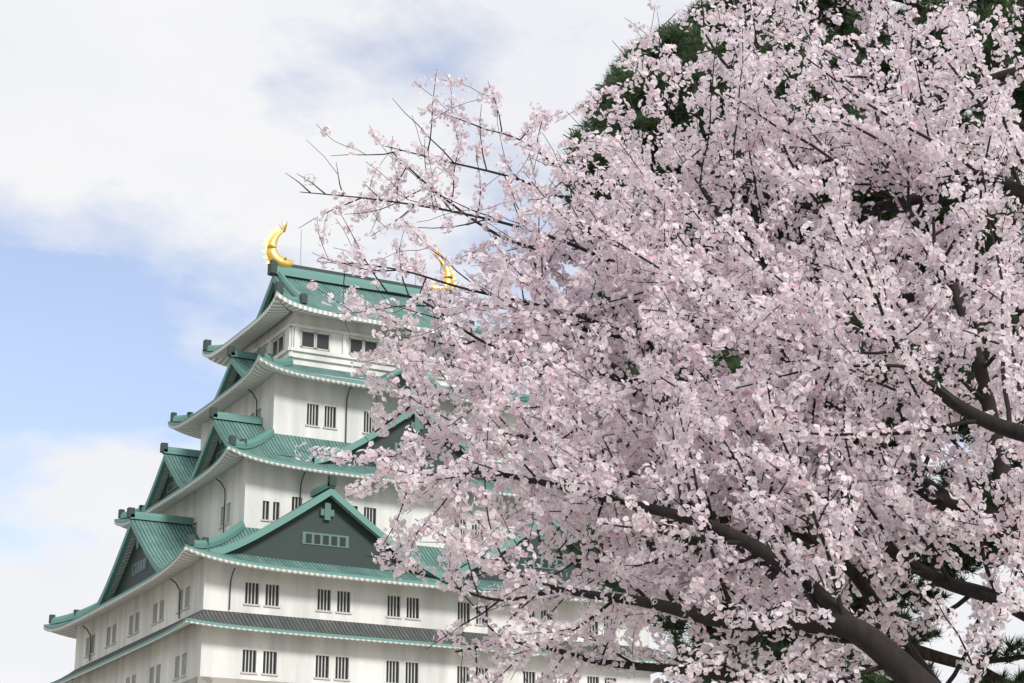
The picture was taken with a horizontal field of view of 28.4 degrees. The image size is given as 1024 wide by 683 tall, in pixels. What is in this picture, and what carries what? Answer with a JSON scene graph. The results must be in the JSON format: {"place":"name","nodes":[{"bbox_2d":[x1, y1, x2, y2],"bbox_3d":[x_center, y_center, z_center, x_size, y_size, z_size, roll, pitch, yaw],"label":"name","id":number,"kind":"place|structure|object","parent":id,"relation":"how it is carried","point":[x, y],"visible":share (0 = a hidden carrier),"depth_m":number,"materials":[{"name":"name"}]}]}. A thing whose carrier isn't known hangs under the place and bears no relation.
{"place":"outdoors","nodes":[
{"label":"outdoors","id":0,"kind":"place"},
{"bbox_2d":[182,676,288,682],"bbox_3d":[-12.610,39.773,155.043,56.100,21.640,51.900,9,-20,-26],"label":"stone base","id":1,"kind":"object","parent":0,"point":[200,679],"visible":1,"depth_m":137.73,"materials":[{"name":"grey stone"}]},
{"bbox_2d":[73,623,649,682],"bbox_3d":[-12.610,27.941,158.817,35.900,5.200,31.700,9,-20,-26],"label":"keep wall","id":2,"kind":"structure","parent":1,"relation":"on","point":[187,652],"depth_m":142.86,"materials":[{"name":"white paint"}]},
{"bbox_2d":[74,557,649,669],"bbox_3d":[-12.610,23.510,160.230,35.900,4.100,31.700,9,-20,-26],"label":"keep wall","id":3,"kind":"structure","parent":2,"relation":"on","point":[203,583],"depth_m":145.11,"materials":[{"name":"white paint"}]},
{"bbox_2d":[82,387,454,660],"bbox_3d":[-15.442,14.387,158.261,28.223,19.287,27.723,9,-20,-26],"label":"downspouts","id":4,"kind":"object","parent":3,"relation":"on","point":[224,520],"visible":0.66,"depth_m":150.04,"materials":[{"name":"grey metal"}]},
{"bbox_2d":[43,527,662,638],"bbox_3d":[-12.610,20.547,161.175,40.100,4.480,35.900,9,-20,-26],"label":"roof eaves","id":5,"kind":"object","parent":3,"relation":"on","point":[186,557],"depth_m":143.79,"materials":[{"name":"green metal"}]},
{"bbox_2d":[49,521,244,623],"bbox_3d":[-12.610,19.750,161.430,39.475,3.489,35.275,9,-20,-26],"label":"keep roof hips","id":6,"kind":"object","parent":5,"relation":"on","point":[229,534],"visible":0.42,"depth_m":143.65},
{"bbox_2d":[95,507,199,606],"bbox_3d":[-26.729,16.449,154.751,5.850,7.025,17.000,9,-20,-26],"label":"dormer gable","id":7,"kind":"structure","parent":5,"relation":"on","point":[152,544],"depth_m":154.51,"materials":[{"name":"green metal"}]},
{"bbox_2d":[209,475,442,578],"bbox_3d":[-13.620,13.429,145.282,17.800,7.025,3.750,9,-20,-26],"label":"triangular gable","id":8,"kind":"structure","parent":5,"relation":"on","point":[327,523],"depth_m":144.51,"materials":[{"name":"green metal"}]},
{"bbox_2d":[158,457,565,550],"bbox_3d":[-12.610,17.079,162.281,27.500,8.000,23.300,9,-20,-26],"label":"keep wall","id":9,"kind":"structure","parent":5,"relation":"on","point":[259,495],"depth_m":150.90,"materials":[{"name":"white paint"}]},
{"bbox_2d":[114,433,564,528],"bbox_3d":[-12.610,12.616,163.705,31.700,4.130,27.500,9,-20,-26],"label":"roof eaves","id":10,"kind":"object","parent":9,"relation":"on","point":[274,449],"depth_m":150.41,"materials":[{"name":"green metal"}]},
{"bbox_2d":[141,442,200,511],"bbox_3d":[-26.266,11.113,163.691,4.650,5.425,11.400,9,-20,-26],"label":"dormer gable","id":11,"kind":"structure","parent":10,"relation":"on","point":[176,469],"depth_m":163.60,"materials":[{"name":"green metal"}]},
{"bbox_2d":[187,407,291,482],"bbox_3d":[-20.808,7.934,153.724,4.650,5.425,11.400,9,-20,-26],"label":"dormer gable","id":12,"kind":"structure","parent":10,"relation":"on","point":[224,426],"depth_m":153.85,"materials":[{"name":"teal tile"}]},
{"bbox_2d":[118,427,581,518],"bbox_3d":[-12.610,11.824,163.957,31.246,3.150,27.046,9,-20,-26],"label":"keep roof hips","id":13,"kind":"object","parent":10,"relation":"on","point":[264,436],"visible":0.38,"depth_m":149.64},
{"bbox_2d":[200,372,518,464],"bbox_3d":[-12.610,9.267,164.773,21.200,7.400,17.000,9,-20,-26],"label":"keep wall","id":14,"kind":"structure","parent":10,"relation":"on","point":[292,405],"depth_m":155.46,"materials":[{"name":"white paint"}]},
{"bbox_2d":[168,354,536,438],"bbox_3d":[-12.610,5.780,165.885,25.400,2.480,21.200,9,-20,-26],"label":"roof eaves","id":15,"kind":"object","parent":14,"relation":"on","point":[260,371],"depth_m":156.63,"materials":[{"name":"green metal"}]},
{"bbox_2d":[214,346,257,398],"bbox_3d":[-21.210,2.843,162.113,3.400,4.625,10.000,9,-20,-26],"label":"dormer gable","id":16,"kind":"structure","parent":15,"relation":"on","point":[241,363],"depth_m":162.21,"materials":[{"name":"teal tile"}]},
{"bbox_2d":[170,347,550,421],"bbox_3d":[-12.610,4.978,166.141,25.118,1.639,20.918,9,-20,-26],"label":"keep roof hips","id":17,"kind":"object","parent":15,"relation":"on","point":[174,417],"visible":0.37,"depth_m":156.90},
{"bbox_2d":[241,309,483,391],"bbox_3d":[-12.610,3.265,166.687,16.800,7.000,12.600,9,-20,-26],"label":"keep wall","id":18,"kind":"structure","parent":15,"relation":"on","point":[315,321],"depth_m":160.25,"materials":[{"name":"white paint"}]},
{"bbox_2d":[202,259,519,366],"bbox_3d":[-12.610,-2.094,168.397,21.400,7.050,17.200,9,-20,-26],"label":"top roof","id":19,"kind":"structure","parent":18,"relation":"on","point":[288,289],"depth_m":165.61,"materials":[{"name":"teal tile"}]},
{"bbox_2d":[262,219,293,267],"bbox_3d":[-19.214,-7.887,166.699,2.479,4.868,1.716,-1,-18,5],"label":"roof ornament","id":20,"kind":"object","parent":19,"relation":"on","point":[271,251],"visible":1,"depth_m":166.03,"materials":[{"name":"gold metal"}]},
{"bbox_2d":[300,229,416,284],"bbox_3d":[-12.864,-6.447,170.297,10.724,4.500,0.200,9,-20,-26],"label":"lightning rods","id":21,"kind":"object","parent":19,"relation":"attached to","point":[301,249],"visible":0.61,"depth_m":168.30,"materials":[{"name":"silver metal"}]},
{"bbox_2d":[428,248,456,293],"bbox_3d":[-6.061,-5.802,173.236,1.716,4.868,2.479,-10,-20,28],"label":"roof ornament","id":22,"kind":"object","parent":19,"relation":"on","point":[448,276],"visible":0.48,"depth_m":173.13,"materials":[{"name":"gold metal"}]},
{"bbox_2d":[252,323,486,382],"bbox_3d":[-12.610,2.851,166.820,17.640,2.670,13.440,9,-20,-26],"label":"wall","id":23,"kind":"structure","parent":18,"relation":"attached to","point":[299,341],"depth_m":159.30,"materials":[{"name":"white paint"}]},
{"bbox_2d":[367,362,452,401],"bbox_3d":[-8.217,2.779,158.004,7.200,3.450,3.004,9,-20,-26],"label":"dormer gable","id":24,"kind":"structure","parent":15,"relation":"on","point":[396,373],"depth_m":157.00,"materials":[{"name":"green metal"}]},
{"bbox_2d":[312,392,496,481],"bbox_3d":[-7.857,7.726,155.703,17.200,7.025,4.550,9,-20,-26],"label":"triangular gable","id":25,"kind":"structure","parent":10,"relation":"on","point":[392,440],"depth_m":154.07,"materials":[{"name":"green metal"}]},
{"bbox_2d":[444,512,638,594],"bbox_3d":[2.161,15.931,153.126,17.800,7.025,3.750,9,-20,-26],"label":"triangular gable","id":26,"kind":"structure","parent":5,"relation":"on","point":[546,566],"depth_m":152.05,"materials":[{"name":"green metal"}]},
{"bbox_2d":[51,609,674,682],"bbox_3d":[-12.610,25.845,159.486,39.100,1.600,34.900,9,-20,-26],"label":"skirt roof","id":27,"kind":"structure","parent":2,"relation":"on","point":[332,629],"depth_m":142.45,"materials":[{"name":"grey tile"}]},
{"bbox_2d":[0,0,1023,682],"label":"sky","id":28,"kind":"structure","parent":0,"point":[148,148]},
{"bbox_2d":[552,0,1023,682],"bbox_3d":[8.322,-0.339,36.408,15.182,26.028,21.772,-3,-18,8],"label":"pine tree","id":29,"kind":"object","parent":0,"point":[684,48],"depth_m":33.52,"materials":[{"name":"green plant"}]},
{"label":"ground","id":30,"kind":"structure","parent":0,"visible":0},
{"bbox_2d":[286,0,1023,682],"bbox_3d":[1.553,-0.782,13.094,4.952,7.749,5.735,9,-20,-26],"label":"tree branches","id":31,"kind":"object","parent":30,"relation":"on","point":[894,660],"visible":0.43,"depth_m":11.35,"materials":[{"name":"brown plant"}]},
{"bbox_2d":[295,0,1023,682],"bbox_3d":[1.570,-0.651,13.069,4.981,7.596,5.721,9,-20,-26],"label":"cherry blossoms","id":32,"kind":"object","parent":31,"relation":"attached to","point":[603,400],"visible":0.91,"depth_m":11.73,"materials":[{"name":"pink plant"}]}
]}

